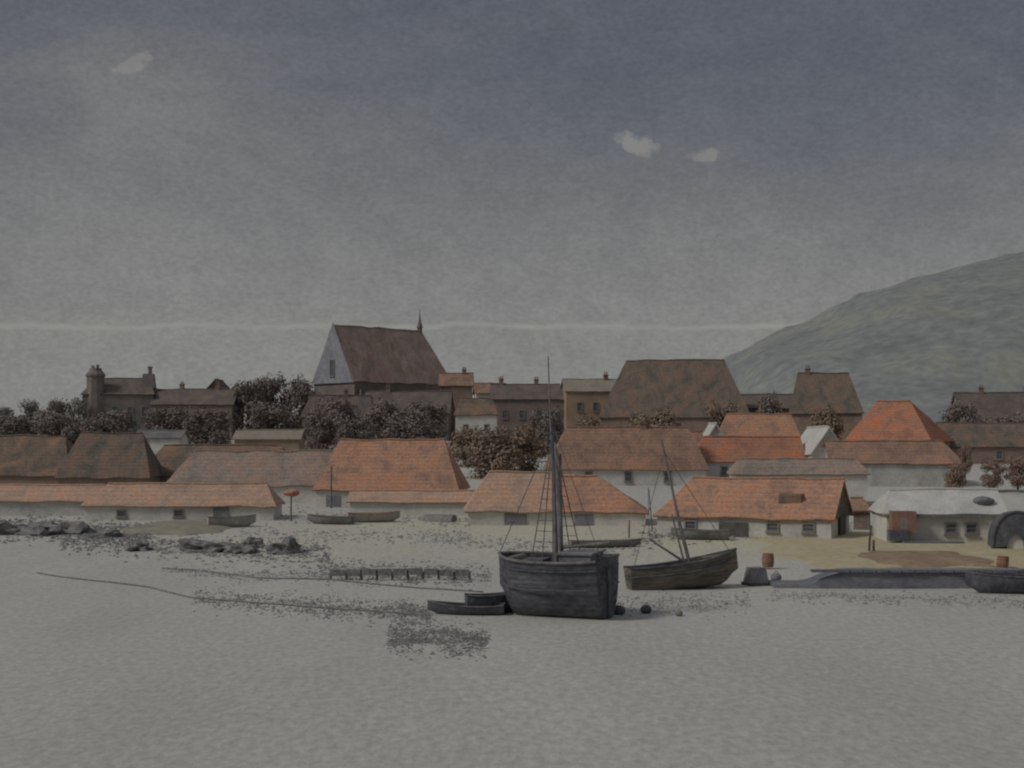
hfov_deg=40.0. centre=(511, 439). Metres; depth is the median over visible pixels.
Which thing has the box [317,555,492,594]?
seaweed
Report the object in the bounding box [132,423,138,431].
window
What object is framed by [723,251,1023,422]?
hill
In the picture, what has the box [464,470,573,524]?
boathouse
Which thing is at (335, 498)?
door
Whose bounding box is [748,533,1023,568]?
sand bank
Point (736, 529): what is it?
door
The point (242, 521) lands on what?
rowing boat
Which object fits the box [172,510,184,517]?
window
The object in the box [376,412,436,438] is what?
tree
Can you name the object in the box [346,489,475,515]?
lean to
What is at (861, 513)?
lean to
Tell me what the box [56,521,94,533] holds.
rock
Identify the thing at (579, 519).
door
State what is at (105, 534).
rock
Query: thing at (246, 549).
rock
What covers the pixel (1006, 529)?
boat hut
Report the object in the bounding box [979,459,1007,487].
bush
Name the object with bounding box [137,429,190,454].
cottage
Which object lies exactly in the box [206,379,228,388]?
house
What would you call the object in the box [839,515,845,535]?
door
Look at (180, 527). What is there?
silt bank
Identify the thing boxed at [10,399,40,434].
tree
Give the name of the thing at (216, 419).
tree
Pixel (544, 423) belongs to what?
tree
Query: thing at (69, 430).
tree
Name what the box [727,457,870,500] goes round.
shed
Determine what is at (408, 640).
seaweed
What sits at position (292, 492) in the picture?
beacon
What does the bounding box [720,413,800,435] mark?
house
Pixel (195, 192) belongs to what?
sky
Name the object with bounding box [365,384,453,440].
house
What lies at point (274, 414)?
tree
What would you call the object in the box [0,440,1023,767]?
ground
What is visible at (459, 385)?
cottage
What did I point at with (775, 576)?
mooring buoy
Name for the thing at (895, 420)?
house
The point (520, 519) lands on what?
door
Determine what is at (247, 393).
tree
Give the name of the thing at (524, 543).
seaweed
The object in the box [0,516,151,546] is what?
seaweed
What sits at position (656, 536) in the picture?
seaweed
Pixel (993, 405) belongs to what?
terrace
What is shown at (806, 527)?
window
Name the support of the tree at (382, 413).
on the ground
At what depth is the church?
298.68 m
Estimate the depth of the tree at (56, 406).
290.73 m
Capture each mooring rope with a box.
[36,572,426,614]
[162,567,482,591]
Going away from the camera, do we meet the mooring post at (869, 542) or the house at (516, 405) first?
the mooring post at (869, 542)
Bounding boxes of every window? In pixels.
[115,510,127,517]
[127,406,132,416]
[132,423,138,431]
[141,406,146,416]
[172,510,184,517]
[502,410,507,418]
[519,410,524,418]
[576,402,582,411]
[592,402,598,411]
[624,472,631,481]
[664,471,671,481]
[684,520,696,528]
[720,466,728,476]
[765,522,779,532]
[800,523,815,533]
[944,523,958,534]
[964,523,978,534]
[995,450,1003,459]
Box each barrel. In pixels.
[762,553,773,566]
[996,555,1008,567]
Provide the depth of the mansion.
286.83 m
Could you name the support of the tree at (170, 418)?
on the ground
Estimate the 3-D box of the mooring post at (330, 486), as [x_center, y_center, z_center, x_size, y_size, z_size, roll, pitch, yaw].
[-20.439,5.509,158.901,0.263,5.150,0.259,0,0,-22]
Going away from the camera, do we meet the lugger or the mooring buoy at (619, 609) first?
the mooring buoy at (619, 609)
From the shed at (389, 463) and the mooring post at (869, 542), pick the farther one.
the shed at (389, 463)
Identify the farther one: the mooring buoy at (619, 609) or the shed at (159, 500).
the shed at (159, 500)
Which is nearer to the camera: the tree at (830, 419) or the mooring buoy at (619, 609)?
the mooring buoy at (619, 609)
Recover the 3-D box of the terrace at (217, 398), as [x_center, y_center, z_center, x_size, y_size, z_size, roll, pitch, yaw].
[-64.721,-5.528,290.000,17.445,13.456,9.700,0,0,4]
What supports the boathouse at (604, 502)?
on the ground
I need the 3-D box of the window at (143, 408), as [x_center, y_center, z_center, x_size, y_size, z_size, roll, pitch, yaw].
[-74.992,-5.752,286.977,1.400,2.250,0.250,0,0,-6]
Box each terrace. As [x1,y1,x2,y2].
[149,380,243,439]
[936,422,1023,463]
[950,385,1023,421]
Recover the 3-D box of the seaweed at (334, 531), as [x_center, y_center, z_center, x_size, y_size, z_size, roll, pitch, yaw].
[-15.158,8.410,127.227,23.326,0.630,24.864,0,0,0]
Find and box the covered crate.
[741,567,769,585]
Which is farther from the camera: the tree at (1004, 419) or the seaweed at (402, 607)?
the tree at (1004, 419)
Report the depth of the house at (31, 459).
186.99 m
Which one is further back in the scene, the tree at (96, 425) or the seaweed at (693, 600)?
the tree at (96, 425)
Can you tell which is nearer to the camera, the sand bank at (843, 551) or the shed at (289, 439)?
the sand bank at (843, 551)
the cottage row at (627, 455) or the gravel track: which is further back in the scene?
the cottage row at (627, 455)
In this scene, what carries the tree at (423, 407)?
on the ground
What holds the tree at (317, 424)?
on the ground
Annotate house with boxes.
[0,434,72,483]
[54,431,162,485]
[166,449,333,502]
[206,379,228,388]
[300,388,371,440]
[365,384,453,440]
[490,376,563,436]
[560,372,616,430]
[697,436,806,476]
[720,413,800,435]
[741,393,792,412]
[788,366,863,439]
[845,400,953,447]
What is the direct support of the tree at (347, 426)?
on the ground
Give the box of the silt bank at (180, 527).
[120,519,233,535]
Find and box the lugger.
[623,439,737,589]
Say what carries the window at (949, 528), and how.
in the cottage at (953, 515)
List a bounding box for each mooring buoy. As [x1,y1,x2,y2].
[614,603,625,614]
[640,603,651,612]
[675,609,682,615]
[770,571,781,579]
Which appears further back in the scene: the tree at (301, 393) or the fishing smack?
the tree at (301, 393)
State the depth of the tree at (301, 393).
290.36 m
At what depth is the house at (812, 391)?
236.33 m
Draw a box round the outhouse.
[691,431,702,443]
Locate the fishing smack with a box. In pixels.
[497,356,618,618]
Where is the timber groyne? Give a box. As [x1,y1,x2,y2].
[329,568,470,579]
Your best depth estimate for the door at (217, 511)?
143.00 m
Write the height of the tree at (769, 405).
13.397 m
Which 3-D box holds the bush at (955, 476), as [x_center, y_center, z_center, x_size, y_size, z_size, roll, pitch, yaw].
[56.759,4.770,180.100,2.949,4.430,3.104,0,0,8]
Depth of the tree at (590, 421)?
230.94 m
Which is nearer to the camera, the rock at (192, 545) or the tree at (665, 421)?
the rock at (192, 545)
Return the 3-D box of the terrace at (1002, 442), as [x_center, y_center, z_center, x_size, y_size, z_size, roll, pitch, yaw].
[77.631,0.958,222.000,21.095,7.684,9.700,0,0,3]
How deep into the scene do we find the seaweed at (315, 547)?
111.90 m
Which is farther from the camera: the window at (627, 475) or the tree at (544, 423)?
the tree at (544, 423)
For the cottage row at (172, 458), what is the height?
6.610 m
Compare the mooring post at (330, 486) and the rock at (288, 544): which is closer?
the rock at (288, 544)
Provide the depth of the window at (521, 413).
272.96 m
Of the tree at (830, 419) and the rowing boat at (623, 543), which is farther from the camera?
the tree at (830, 419)
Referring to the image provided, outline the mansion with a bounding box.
[81,365,156,431]
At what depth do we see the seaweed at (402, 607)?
75.37 m
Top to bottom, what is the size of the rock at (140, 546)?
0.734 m
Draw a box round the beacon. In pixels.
[283,489,299,520]
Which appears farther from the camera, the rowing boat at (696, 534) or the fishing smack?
the rowing boat at (696, 534)
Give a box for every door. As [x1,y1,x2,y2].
[213,507,228,516]
[326,495,339,506]
[504,513,526,524]
[574,514,592,525]
[719,522,747,536]
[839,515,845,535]
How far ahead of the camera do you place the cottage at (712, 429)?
203.50 m
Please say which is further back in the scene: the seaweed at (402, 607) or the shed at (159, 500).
the shed at (159, 500)
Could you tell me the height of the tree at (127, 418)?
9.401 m
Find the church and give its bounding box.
[312,309,446,394]
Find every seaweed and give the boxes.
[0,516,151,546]
[27,505,469,531]
[58,528,333,571]
[162,561,327,585]
[191,584,436,631]
[238,523,470,546]
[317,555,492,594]
[383,615,490,661]
[428,533,638,557]
[617,584,752,619]
[638,522,851,548]
[766,587,1023,608]
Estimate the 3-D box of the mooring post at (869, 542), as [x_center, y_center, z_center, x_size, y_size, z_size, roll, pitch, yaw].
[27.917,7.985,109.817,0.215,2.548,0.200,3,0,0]
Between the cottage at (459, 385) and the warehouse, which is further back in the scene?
the cottage at (459, 385)
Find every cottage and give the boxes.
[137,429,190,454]
[438,367,473,439]
[454,397,498,443]
[473,382,505,397]
[703,422,723,435]
[801,425,837,457]
[868,487,1007,543]
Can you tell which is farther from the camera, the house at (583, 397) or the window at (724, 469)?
the house at (583, 397)
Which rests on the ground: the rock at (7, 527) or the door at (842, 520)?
the rock at (7, 527)
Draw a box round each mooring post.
[330,466,331,507]
[628,520,629,537]
[868,526,871,550]
[872,540,874,550]
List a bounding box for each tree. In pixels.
[0,406,14,434]
[0,415,37,434]
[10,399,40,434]
[29,412,83,444]
[36,397,77,435]
[63,395,89,430]
[79,413,124,432]
[90,409,138,432]
[140,404,189,431]
[182,405,236,443]
[226,378,273,429]
[236,400,303,429]
[249,371,296,428]
[283,373,321,428]
[303,396,361,445]
[305,413,339,449]
[332,414,376,447]
[359,397,410,439]
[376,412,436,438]
[404,400,450,443]
[447,425,490,467]
[464,424,520,478]
[504,421,549,470]
[527,405,564,450]
[576,414,600,426]
[628,407,681,426]
[705,400,738,427]
[756,391,786,413]
[807,403,843,439]
[938,399,981,421]
[982,412,1023,422]
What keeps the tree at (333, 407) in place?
on the ground
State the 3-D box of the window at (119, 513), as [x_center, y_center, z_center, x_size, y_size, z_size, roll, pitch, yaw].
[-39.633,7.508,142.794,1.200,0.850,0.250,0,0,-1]
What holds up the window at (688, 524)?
in the barn
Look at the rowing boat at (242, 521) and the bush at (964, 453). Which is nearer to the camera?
the rowing boat at (242, 521)
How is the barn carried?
on the ground
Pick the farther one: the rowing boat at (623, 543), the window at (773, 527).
the window at (773, 527)
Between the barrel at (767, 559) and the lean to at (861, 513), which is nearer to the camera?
the barrel at (767, 559)
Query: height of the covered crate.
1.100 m
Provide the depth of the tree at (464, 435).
212.92 m
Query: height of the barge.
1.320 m
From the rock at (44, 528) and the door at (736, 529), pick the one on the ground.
the rock at (44, 528)
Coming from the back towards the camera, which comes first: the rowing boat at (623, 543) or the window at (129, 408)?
the window at (129, 408)
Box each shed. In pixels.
[0,483,104,515]
[80,482,284,519]
[232,429,306,450]
[312,438,469,506]
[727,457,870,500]
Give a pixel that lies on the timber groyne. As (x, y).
(361, 573)
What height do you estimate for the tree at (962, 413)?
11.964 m
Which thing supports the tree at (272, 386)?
on the ground
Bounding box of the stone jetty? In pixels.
[769,568,1023,588]
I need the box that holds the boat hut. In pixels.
[987,510,1023,548]
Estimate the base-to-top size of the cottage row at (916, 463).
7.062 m
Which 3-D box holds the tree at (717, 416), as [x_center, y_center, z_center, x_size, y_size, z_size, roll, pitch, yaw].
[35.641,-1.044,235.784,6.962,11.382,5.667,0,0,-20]
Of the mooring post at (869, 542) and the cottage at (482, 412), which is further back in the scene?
the cottage at (482, 412)
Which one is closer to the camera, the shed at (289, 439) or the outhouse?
the outhouse
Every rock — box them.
[0,519,27,535]
[14,521,65,536]
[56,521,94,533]
[89,529,122,538]
[124,541,153,551]
[176,538,240,552]
[220,545,258,553]
[240,537,265,547]
[263,536,304,554]
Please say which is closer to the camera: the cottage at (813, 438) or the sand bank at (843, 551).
the sand bank at (843, 551)
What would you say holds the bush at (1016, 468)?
on the ground
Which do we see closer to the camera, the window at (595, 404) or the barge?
the barge
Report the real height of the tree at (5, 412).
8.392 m
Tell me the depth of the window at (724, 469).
191.77 m
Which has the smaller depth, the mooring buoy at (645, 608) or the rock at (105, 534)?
the mooring buoy at (645, 608)
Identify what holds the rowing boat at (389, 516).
on the ground
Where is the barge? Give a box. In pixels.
[965,571,1023,593]
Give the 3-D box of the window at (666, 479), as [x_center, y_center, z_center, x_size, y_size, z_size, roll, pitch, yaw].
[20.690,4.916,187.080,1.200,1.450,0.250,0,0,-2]
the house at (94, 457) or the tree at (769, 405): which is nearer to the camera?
the house at (94, 457)
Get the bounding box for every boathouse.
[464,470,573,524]
[562,474,648,525]
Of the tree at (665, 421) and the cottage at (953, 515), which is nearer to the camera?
the cottage at (953, 515)
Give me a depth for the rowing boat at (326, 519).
137.66 m
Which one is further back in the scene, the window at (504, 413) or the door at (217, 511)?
the window at (504, 413)
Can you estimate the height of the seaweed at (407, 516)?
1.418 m
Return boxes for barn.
[652,476,853,538]
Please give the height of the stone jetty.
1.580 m
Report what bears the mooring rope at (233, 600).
on the ground
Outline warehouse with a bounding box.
[598,359,749,431]
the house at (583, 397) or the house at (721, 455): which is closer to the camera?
the house at (721, 455)
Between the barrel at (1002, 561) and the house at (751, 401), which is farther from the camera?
the house at (751, 401)
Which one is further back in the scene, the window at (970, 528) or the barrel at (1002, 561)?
the window at (970, 528)
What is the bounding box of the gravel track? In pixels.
[857,551,996,567]
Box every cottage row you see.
[155,444,285,481]
[543,419,709,485]
[823,440,961,486]
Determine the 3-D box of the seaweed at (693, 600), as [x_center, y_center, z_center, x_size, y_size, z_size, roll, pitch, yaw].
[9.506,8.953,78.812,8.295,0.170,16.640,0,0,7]
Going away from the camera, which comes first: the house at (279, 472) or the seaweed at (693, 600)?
the seaweed at (693, 600)
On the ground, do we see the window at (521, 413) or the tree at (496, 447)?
the tree at (496, 447)
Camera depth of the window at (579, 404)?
269.32 m
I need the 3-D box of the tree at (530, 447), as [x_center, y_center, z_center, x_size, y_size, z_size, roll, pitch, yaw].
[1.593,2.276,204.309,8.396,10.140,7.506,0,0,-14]
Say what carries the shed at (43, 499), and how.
on the ground
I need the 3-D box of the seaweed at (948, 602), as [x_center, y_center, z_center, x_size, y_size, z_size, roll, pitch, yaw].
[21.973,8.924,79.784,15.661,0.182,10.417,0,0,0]
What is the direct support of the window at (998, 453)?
in the terrace at (1002, 442)
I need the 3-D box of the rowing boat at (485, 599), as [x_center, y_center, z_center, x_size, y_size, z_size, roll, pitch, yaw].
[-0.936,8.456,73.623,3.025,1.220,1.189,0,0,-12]
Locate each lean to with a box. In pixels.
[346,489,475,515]
[850,497,871,529]
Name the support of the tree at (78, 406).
on the ground
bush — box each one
[942,460,966,487]
[957,445,972,478]
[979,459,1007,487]
[1003,455,1023,489]
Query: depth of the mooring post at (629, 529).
123.12 m
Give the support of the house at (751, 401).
on the ground
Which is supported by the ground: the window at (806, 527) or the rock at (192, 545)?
the rock at (192, 545)
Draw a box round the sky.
[0,0,1023,434]
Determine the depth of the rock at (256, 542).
113.85 m
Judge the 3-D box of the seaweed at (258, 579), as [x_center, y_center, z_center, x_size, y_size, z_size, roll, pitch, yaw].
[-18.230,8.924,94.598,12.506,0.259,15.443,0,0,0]
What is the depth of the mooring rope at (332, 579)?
89.99 m
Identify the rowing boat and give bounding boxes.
[207,514,255,526]
[307,514,353,524]
[347,511,399,521]
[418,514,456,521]
[427,600,504,614]
[464,592,512,611]
[570,538,640,547]
[671,527,728,539]
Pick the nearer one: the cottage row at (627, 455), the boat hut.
the boat hut
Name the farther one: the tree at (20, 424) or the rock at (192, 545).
the tree at (20, 424)
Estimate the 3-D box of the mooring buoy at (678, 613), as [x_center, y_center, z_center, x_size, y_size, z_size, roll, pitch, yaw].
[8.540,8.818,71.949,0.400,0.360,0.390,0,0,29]
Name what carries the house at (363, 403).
on the ground
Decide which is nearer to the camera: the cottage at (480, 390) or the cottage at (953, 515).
the cottage at (953, 515)
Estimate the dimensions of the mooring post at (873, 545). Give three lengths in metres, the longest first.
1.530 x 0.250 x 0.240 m

